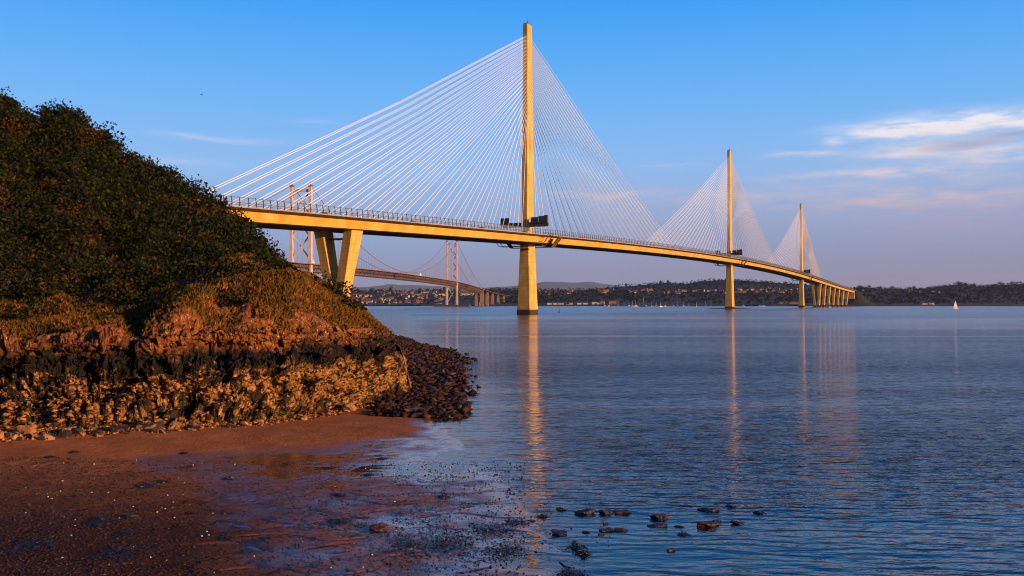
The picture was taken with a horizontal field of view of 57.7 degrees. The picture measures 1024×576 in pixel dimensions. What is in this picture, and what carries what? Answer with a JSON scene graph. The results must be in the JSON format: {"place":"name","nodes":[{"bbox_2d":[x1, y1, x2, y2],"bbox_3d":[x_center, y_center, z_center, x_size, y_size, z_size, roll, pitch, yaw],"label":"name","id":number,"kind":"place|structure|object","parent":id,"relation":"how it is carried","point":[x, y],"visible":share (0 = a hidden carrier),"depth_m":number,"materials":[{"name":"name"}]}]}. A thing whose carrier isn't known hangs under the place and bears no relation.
{"place":"outdoors","nodes":[
{"label":"outdoors","id":0,"kind":"place"},
{"bbox_2d":[0,145,411,428],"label":"headland","id":1,"kind":"structure","parent":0,"point":[181,344],"depth_m":60.84,"materials":[{"name":"brown stone"}]},
{"bbox_2d":[0,401,13,408],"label":"boulder","id":2,"kind":"object","parent":1,"relation":"on","point":[4,405],"visible":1,"depth_m":54.16,"materials":[{"name":"brown stone"}]},
{"bbox_2d":[1,413,14,416],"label":"boulder","id":3,"kind":"object","parent":1,"relation":"on","point":[6,414],"visible":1,"depth_m":53.73,"materials":[{"name":"brown stone"}]},
{"bbox_2d":[1,95,19,109],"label":"bush","id":4,"kind":"object","parent":1,"relation":"on","point":[11,102],"visible":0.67,"depth_m":127.06,"materials":[{"name":"green plant"}]},
{"bbox_2d":[39,104,59,119],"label":"bush","id":5,"kind":"object","parent":1,"relation":"on","point":[42,107],"visible":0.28,"depth_m":124.78,"materials":[{"name":"green plant"}]},
{"bbox_2d":[65,384,79,392],"bbox_3d":[-26.643,6.091,56.299,0.846,0.522,0.806,1,9,-18],"label":"boulder","id":6,"kind":"object","parent":1,"relation":"on","point":[75,387],"visible":0.98,"depth_m":56.10,"materials":[{"name":"grey stone"}]},
{"bbox_2d":[58,106,88,125],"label":"bush","id":7,"kind":"object","parent":1,"relation":"on","point":[77,114],"visible":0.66,"depth_m":123.73,"materials":[{"name":"green plant"}]},
{"bbox_2d":[90,129,110,137],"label":"bush","id":8,"kind":"object","parent":1,"relation":"on","point":[106,132],"visible":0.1,"depth_m":122.92,"materials":[{"name":"green plant"}]},
{"bbox_2d":[120,152,141,165],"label":"bush","id":9,"kind":"object","parent":1,"relation":"on","point":[129,156],"visible":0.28,"depth_m":118.31,"materials":[{"name":"green plant"}]},
{"bbox_2d":[133,422,154,430],"bbox_3d":[-21.354,8.046,53.767,1.491,0.519,1.062,8,6,4],"label":"boulder","id":10,"kind":"object","parent":1,"relation":"on","point":[147,426],"visible":0.73,"depth_m":53.55,"materials":[{"name":"grey stone"}]},
{"bbox_2d":[148,166,166,177],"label":"bush","id":11,"kind":"object","parent":1,"relation":"on","point":[160,170],"visible":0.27,"depth_m":116.73,"materials":[{"name":"green plant"}]},
{"bbox_2d":[155,421,163,427],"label":"boulder","id":12,"kind":"object","parent":1,"relation":"on","point":[160,424],"visible":0.3,"depth_m":54.23,"materials":[{"name":"stone"}]},
{"bbox_2d":[156,405,165,412],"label":"boulder","id":13,"kind":"object","parent":1,"relation":"on","point":[162,408],"visible":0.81,"depth_m":56.35,"materials":[{"name":"brown stone"}]},
{"bbox_2d":[0,86,366,321],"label":"scrub","id":14,"kind":"object","parent":1,"relation":"on","point":[105,153],"visible":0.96,"depth_m":91.28,"materials":[{"name":"green plant"}]},
{"bbox_2d":[0,133,396,340],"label":"grass","id":15,"kind":"structure","parent":1,"relation":"on","point":[39,321],"depth_m":69.56,"materials":[{"name":"green plant"}]},
{"bbox_2d":[212,420,221,424],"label":"boulder","id":16,"kind":"object","parent":1,"relation":"on","point":[218,422],"visible":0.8,"depth_m":56.42,"materials":[{"name":"stone"}]},
{"bbox_2d":[247,385,256,392],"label":"boulder","id":17,"kind":"object","parent":1,"relation":"on","point":[251,389],"visible":1,"depth_m":59.52,"materials":[{"name":"beige stone"}]},
{"bbox_2d":[0,359,573,575],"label":"beach","id":18,"kind":"structure","parent":0,"point":[357,437],"depth_m":36.21,"materials":[{"name":"brown sand"}]},
{"bbox_2d":[5,431,20,438],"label":"boulder","id":19,"kind":"object","parent":18,"relation":"on","point":[9,434],"visible":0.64,"depth_m":49.91,"materials":[{"name":"stone"}]},
{"bbox_2d":[10,433,23,440],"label":"boulder","id":20,"kind":"object","parent":18,"relation":"on","point":[13,437],"visible":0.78,"depth_m":49.73,"materials":[{"name":"brown stone"}]},
{"bbox_2d":[14,425,36,435],"bbox_3d":[-26.801,7.984,51.363,1.359,0.892,0.829,0,-1,7],"label":"boulder","id":21,"kind":"object","parent":18,"relation":"on","point":[27,429],"visible":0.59,"depth_m":50.97,"materials":[{"name":"brown stone"}]},
{"bbox_2d":[0,530,68,558],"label":"seaweed clump","id":22,"kind":"object","parent":18,"relation":"on","point":[27,545],"visible":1,"depth_m":28.61,"materials":[{"name":"black plant"}]},
{"bbox_2d":[31,432,38,439],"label":"boulder","id":23,"kind":"object","parent":18,"relation":"on","point":[34,435],"visible":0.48,"depth_m":50.12,"materials":[{"name":"brown stone"}]},
{"bbox_2d":[35,433,58,440],"bbox_3d":[-25.174,8.110,50.297,0.603,0.441,1.119,7,-7,36],"label":"boulder","id":24,"kind":"object","parent":18,"relation":"on","point":[44,436],"visible":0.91,"depth_m":50.15,"materials":[{"name":"beige stone"}]},
{"bbox_2d":[56,426,74,437],"bbox_3d":[-24.698,7.995,51.303,1.108,0.629,1.236,-12,9,-16],"label":"boulder","id":25,"kind":"object","parent":18,"relation":"on","point":[64,432],"visible":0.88,"depth_m":50.90,"materials":[{"name":"grey stone"}]},
{"bbox_2d":[71,428,85,436],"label":"boulder","id":26,"kind":"object","parent":18,"relation":"on","point":[81,432],"visible":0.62,"depth_m":51.13,"materials":[{"name":"stone"}]},
{"bbox_2d":[87,429,102,433],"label":"boulder","id":27,"kind":"object","parent":18,"relation":"on","point":[98,431],"visible":0.91,"depth_m":51.78,"materials":[{"name":"stone"}]},
{"bbox_2d":[80,516,125,530],"bbox_3d":[-14.204,8.020,31.836,1.795,0.201,1.974,-1,-1,33],"label":"seaweed clump","id":28,"kind":"object","parent":18,"relation":"on","point":[96,520],"visible":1,"depth_m":31.92,"materials":[{"name":"black plant"}]},
{"bbox_2d":[87,545,150,563],"bbox_3d":[-12.077,8.003,28.082,1.832,0.225,2.857,0,-1,0],"label":"seaweed clump","id":29,"kind":"object","parent":18,"relation":"on","point":[112,553],"visible":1,"depth_m":28.06,"materials":[{"name":"brown plant"}]},
{"bbox_2d":[109,424,128,432],"bbox_3d":[-22.289,8.116,52.603,1.130,0.623,0.993,-6,13,-10],"label":"boulder","id":30,"kind":"object","parent":18,"relation":"on","point":[120,428],"visible":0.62,"depth_m":52.59,"materials":[{"name":"grey stone"}]},
{"bbox_2d":[110,529,133,537],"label":"seaweed clump","id":31,"kind":"object","parent":18,"relation":"on","point":[126,533],"visible":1,"depth_m":30.56,"materials":[{"name":"black plant"}]},
{"bbox_2d":[120,514,138,517],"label":"shore rock","id":32,"kind":"object","parent":18,"relation":"on","point":[129,515],"visible":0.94,"depth_m":32.97,"materials":[{"name":"grey stone"}]},
{"bbox_2d":[135,480,158,489],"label":"seaweed clump","id":33,"kind":"object","parent":18,"relation":"on","point":[146,485],"visible":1,"depth_m":38.70,"materials":[{"name":"black plant"}]},
{"bbox_2d":[149,427,163,432],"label":"boulder","id":34,"kind":"object","parent":18,"relation":"on","point":[156,429],"visible":0.84,"depth_m":52.78,"materials":[{"name":"grey stone"}]},
{"bbox_2d":[157,479,170,482],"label":"seaweed clump","id":35,"kind":"object","parent":18,"relation":"on","point":[164,481],"visible":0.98,"depth_m":39.94,"materials":[{"name":"black plant"}]},
{"bbox_2d":[160,429,170,433],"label":"boulder","id":36,"kind":"object","parent":18,"relation":"on","point":[164,431],"visible":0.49,"depth_m":52.91,"materials":[{"name":"grey stone"}]},
{"bbox_2d":[169,421,181,426],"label":"boulder","id":37,"kind":"object","parent":18,"relation":"on","point":[174,423],"visible":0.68,"depth_m":54.53,"materials":[{"name":"brown stone"}]},
{"bbox_2d":[0,397,387,442],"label":"rubble","id":38,"kind":"object","parent":18,"relation":"on","point":[277,421],"visible":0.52,"depth_m":54.59,"materials":[{"name":"stone"}]},
{"bbox_2d":[184,424,203,429],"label":"boulder","id":39,"kind":"object","parent":18,"relation":"on","point":[197,426],"visible":0.94,"depth_m":53.93,"materials":[{"name":"grey stone"}]},
{"bbox_2d":[0,363,404,429],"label":"rubble","id":40,"kind":"object","parent":18,"relation":"on","point":[73,409],"visible":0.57,"depth_m":55.44,"materials":[{"name":"brown stone"}]},
{"bbox_2d":[217,535,235,540],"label":"seaweed clump","id":41,"kind":"object","parent":18,"relation":"on","point":[224,537],"visible":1,"depth_m":30.44,"materials":[{"name":"black plant"}]},
{"bbox_2d":[226,423,237,427],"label":"boulder","id":42,"kind":"object","parent":18,"relation":"on","point":[230,425],"visible":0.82,"depth_m":55.58,"materials":[{"name":"grey stone"}]},
{"bbox_2d":[237,421,249,425],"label":"boulder","id":43,"kind":"object","parent":18,"relation":"on","point":[242,423],"visible":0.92,"depth_m":56.42,"materials":[{"name":"stone"}]},
{"bbox_2d":[253,418,263,423],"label":"boulder","id":44,"kind":"object","parent":18,"relation":"on","point":[258,420],"visible":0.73,"depth_m":57.54,"materials":[{"name":"brown stone"}]},
{"bbox_2d":[0,470,655,575],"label":"seaweed scraps","id":45,"kind":"object","parent":18,"relation":"on","point":[447,551],"visible":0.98,"depth_m":31.33,"materials":[{"name":"black plant"}]},
{"bbox_2d":[324,516,352,526],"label":"seaweed clump","id":46,"kind":"object","parent":18,"relation":"on","point":[336,522],"visible":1,"depth_m":32.92,"materials":[{"name":"black plant"}]},
{"bbox_2d":[332,493,351,497],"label":"seaweed clump","id":47,"kind":"object","parent":18,"relation":"on","point":[339,494],"visible":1,"depth_m":37.39,"materials":[{"name":"black plant"}]},
{"bbox_2d":[342,406,351,411],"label":"boulder","id":48,"kind":"object","parent":18,"relation":"on","point":[348,409],"visible":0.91,"depth_m":64.48,"materials":[{"name":"stone"}]},
{"bbox_2d":[346,403,356,410],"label":"boulder","id":49,"kind":"object","parent":18,"relation":"on","point":[353,406],"visible":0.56,"depth_m":65.13,"materials":[{"name":"stone"}]},
{"bbox_2d":[369,522,387,531],"bbox_3d":[-4.583,8.244,31.907,0.663,0.255,0.548,-7,8,-6],"label":"shore rock","id":50,"kind":"object","parent":18,"relation":"on","point":[379,527],"visible":1,"depth_m":31.84,"materials":[{"name":"stone"}]},
{"bbox_2d":[400,409,414,411],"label":"boulder","id":51,"kind":"object","parent":18,"relation":"on","point":[404,410],"visible":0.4,"depth_m":63.75,"materials":[{"name":"grey stone"}]},
{"bbox_2d":[388,533,434,558],"bbox_3d":[-3.332,8.184,29.473,2.718,0.259,2.761,1,-1,-42],"label":"seaweed clump","id":52,"kind":"object","parent":18,"relation":"on","point":[405,547],"visible":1,"depth_m":29.45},
{"bbox_2d":[410,406,424,410],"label":"boulder","id":53,"kind":"object","parent":18,"relation":"on","point":[415,407],"visible":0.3,"depth_m":64.99,"materials":[{"name":"stone"}]},
{"bbox_2d":[367,334,479,418],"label":"rubble","id":54,"kind":"object","parent":18,"relation":"on","point":[432,401],"visible":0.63,"depth_m":80.03,"materials":[{"name":"brown stone"}]},
{"bbox_2d":[435,493,449,498],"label":"seaweed clump","id":55,"kind":"object","parent":18,"relation":"on","point":[441,496],"visible":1,"depth_m":37.15,"materials":[{"name":"black plant"}]},
{"bbox_2d":[423,530,492,559],"bbox_3d":[-2.008,8.166,30.005,2.785,0.265,3.853,0,-1,0],"label":"seaweed clump","id":56,"kind":"object","parent":18,"relation":"on","point":[450,538],"visible":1,"depth_m":30.14,"materials":[{"name":"black plant"}]},
{"bbox_2d":[459,520,529,542],"bbox_3d":[-0.733,8.213,31.662,2.224,0.260,2.991,0,-1,14],"label":"seaweed clump","id":57,"kind":"object","parent":18,"relation":"on","point":[484,529],"visible":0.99,"depth_m":31.82,"materials":[{"name":"black plant"}]},
{"bbox_2d":[482,539,538,558],"bbox_3d":[-0.262,8.217,29.293,2.343,0.234,2.553,1,-1,-32],"label":"seaweed clump","id":58,"kind":"object","parent":18,"relation":"on","point":[506,550],"visible":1,"depth_m":29.20,"materials":[{"name":"brown plant"}]},
{"bbox_2d":[502,514,535,530],"bbox_3d":[0.101,8.255,32.893,1.902,0.232,1.857,-1,-1,43],"label":"seaweed clump","id":59,"kind":"object","parent":18,"relation":"on","point":[513,520],"visible":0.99,"depth_m":32.91,"materials":[{"name":"black plant"}]},
{"bbox_2d":[551,529,566,535],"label":"shore rock","id":60,"kind":"object","parent":18,"relation":"on","point":[556,532],"visible":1,"depth_m":31.30,"materials":[{"name":"grey stone"}]},
{"bbox_2d":[552,563,589,575],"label":"seaweed clump","id":61,"kind":"object","parent":18,"relation":"on","point":[570,570],"visible":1,"depth_m":26.74,"materials":[{"name":"brown plant"}]},
{"bbox_2d":[0,0,1023,288],"label":"sky","id":62,"kind":"structure","parent":0,"point":[896,127],"materials":[{"name":"blue"}]},
{"bbox_2d":[352,282,883,291],"bbox_3d":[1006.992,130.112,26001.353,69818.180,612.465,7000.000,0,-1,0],"label":"hills","id":63,"kind":"structure","parent":0,"point":[554,285],"depth_m":25374.97,"materials":[{"name":"green plant"}]},
{"bbox_2d":[235,306,1023,575],"bbox_3d":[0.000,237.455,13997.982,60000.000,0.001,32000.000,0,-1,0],"label":"water","id":64,"kind":"structure","parent":0,"point":[860,441],"depth_m":55.67,"materials":[{"name":"blue liquid"}]},
{"bbox_2d":[251,181,507,306],"bbox_3d":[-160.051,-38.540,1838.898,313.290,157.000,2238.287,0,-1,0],"label":"suspension bridge","id":65,"kind":"structure","parent":64,"relation":"on","point":[309,266],"depth_m":1560.82,"materials":[{"name":"paint"}]},
{"bbox_2d":[536,512,548,518],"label":"seaweed clump","id":66,"kind":"object","parent":64,"relation":"on","point":[542,515],"visible":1,"depth_m":33.86,"materials":[{"name":"black plant"}]},
{"bbox_2d":[556,507,567,510],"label":"rock","id":67,"kind":"object","parent":64,"relation":"on","point":[560,509],"visible":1,"depth_m":34.98,"materials":[{"name":"grey stone"}]},
{"bbox_2d":[560,537,590,550],"bbox_3d":[1.980,8.218,29.765,0.961,0.202,1.295,0,-1,10],"label":"seaweed clump","id":68,"kind":"object","parent":64,"relation":"on","point":[572,545],"visible":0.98,"depth_m":29.68,"materials":[{"name":"black plant"}]},
{"bbox_2d":[571,548,593,557],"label":"seaweed clump","id":69,"kind":"object","parent":64,"relation":"on","point":[582,552],"visible":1,"depth_m":28.86,"materials":[{"name":"brown plant"}]},
{"bbox_2d":[574,509,595,514],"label":"shore rock","id":70,"kind":"object","parent":64,"relation":"in","point":[586,512],"visible":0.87,"depth_m":34.34,"materials":[{"name":"grey stone"}]},
{"bbox_2d":[598,509,613,513],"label":"shore rock","id":71,"kind":"object","parent":64,"relation":"in","point":[606,511],"visible":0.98,"depth_m":34.41,"materials":[{"name":"grey stone"}]},
{"bbox_2d":[599,527,614,531],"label":"shore rock","id":72,"kind":"object","parent":64,"relation":"in","point":[608,529],"visible":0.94,"depth_m":31.78,"materials":[{"name":"stone"}]},
{"bbox_2d":[614,527,628,531],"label":"shore rock","id":73,"kind":"object","parent":64,"relation":"in","point":[621,529],"visible":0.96,"depth_m":31.84,"materials":[{"name":"brown stone"}]},
{"bbox_2d":[613,509,631,513],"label":"shore rock","id":74,"kind":"object","parent":64,"relation":"in","point":[623,511],"visible":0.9,"depth_m":34.49,"materials":[{"name":"brown stone"}]},
{"bbox_2d":[647,523,666,526],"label":"shore rock","id":75,"kind":"object","parent":64,"relation":"in","point":[657,525],"visible":1,"depth_m":32.45,"materials":[{"name":"brown stone"}]},
{"bbox_2d":[650,513,669,519],"bbox_3d":[5.362,8.329,33.722,0.729,0.263,0.495,-1,-1,-14],"label":"shore rock","id":76,"kind":"object","parent":64,"relation":"in","point":[661,516],"visible":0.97,"depth_m":33.59,"materials":[{"name":"stone"}]},
{"bbox_2d":[677,530,691,536],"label":"rock","id":77,"kind":"object","parent":64,"relation":"in","point":[682,533],"visible":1,"depth_m":31.31,"materials":[{"name":"grey stone"}]},
{"bbox_2d":[697,521,718,526],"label":"shore rock","id":78,"kind":"object","parent":64,"relation":"in","point":[707,524],"visible":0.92,"depth_m":32.46,"materials":[{"name":"brown stone"}]},
{"bbox_2d":[697,508,719,511],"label":"shore rock","id":79,"kind":"object","parent":64,"relation":"in","point":[710,509],"visible":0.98,"depth_m":34.87,"materials":[{"name":"grey stone"}]},
{"bbox_2d":[711,308,746,308],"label":"rock islet","id":80,"kind":"object","parent":64,"relation":"in","point":[728,308],"visible":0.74,"depth_m":1215.88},
{"bbox_2d":[723,504,735,507],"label":"rock","id":81,"kind":"object","parent":64,"relation":"on","point":[730,506],"visible":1,"depth_m":35.59,"materials":[{"name":"stone"}]},
{"bbox_2d":[730,520,743,524],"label":"shore rock","id":82,"kind":"object","parent":64,"relation":"in","point":[736,522],"visible":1,"depth_m":32.82,"materials":[{"name":"stone"}]},
{"bbox_2d":[753,510,765,513],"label":"rock","id":83,"kind":"object","parent":64,"relation":"in","point":[758,512],"visible":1,"depth_m":34.55,"materials":[{"name":"stone"}]},
{"bbox_2d":[354,280,1023,304],"bbox_3d":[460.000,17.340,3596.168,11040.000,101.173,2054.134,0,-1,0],"label":"shore","id":84,"kind":"structure","parent":0,"point":[861,300],"depth_m":3066.86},
{"bbox_2d":[547,302,557,304],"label":"shed","id":85,"kind":"structure","parent":84,"relation":"on","point":[551,303],"depth_m":2661.63,"materials":[{"name":"grey"}]},
{"bbox_2d":[557,302,572,304],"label":"shed","id":86,"kind":"structure","parent":84,"relation":"on","point":[563,303],"depth_m":2661.63,"materials":[{"name":"beige"}]},
{"bbox_2d":[608,300,616,303],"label":"shed","id":87,"kind":"structure","parent":84,"relation":"on","point":[612,301],"depth_m":2669.95,"materials":[{"name":"brown brick"}]},
{"bbox_2d":[351,278,1023,303],"bbox_3d":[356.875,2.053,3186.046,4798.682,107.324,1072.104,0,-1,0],"label":"woods","id":88,"kind":"object","parent":84,"relation":"on","point":[789,298],"visible":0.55,"depth_m":3159.85,"materials":[{"name":"green plant"}]},
{"bbox_2d":[777,301,797,303],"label":"shed","id":89,"kind":"structure","parent":84,"relation":"on","point":[792,302],"depth_m":2695.01,"materials":[{"name":"brown brick"}]},
{"bbox_2d":[366,305,1023,305],"bbox_3d":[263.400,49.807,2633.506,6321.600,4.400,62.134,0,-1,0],"label":"shore bank","id":90,"kind":"structure","parent":0,"point":[713,305],"depth_m":2627.72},
{"label":"ground","id":91,"kind":"structure","parent":0,"visible":0},
{"bbox_2d":[208,21,855,314],"bbox_3d":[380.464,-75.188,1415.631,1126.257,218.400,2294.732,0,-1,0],"label":"cable stayed bridge","id":92,"kind":"structure","parent":91,"relation":"on","point":[323,227],"depth_m":640.28,"materials":[{"name":"concrete"}]}
]}

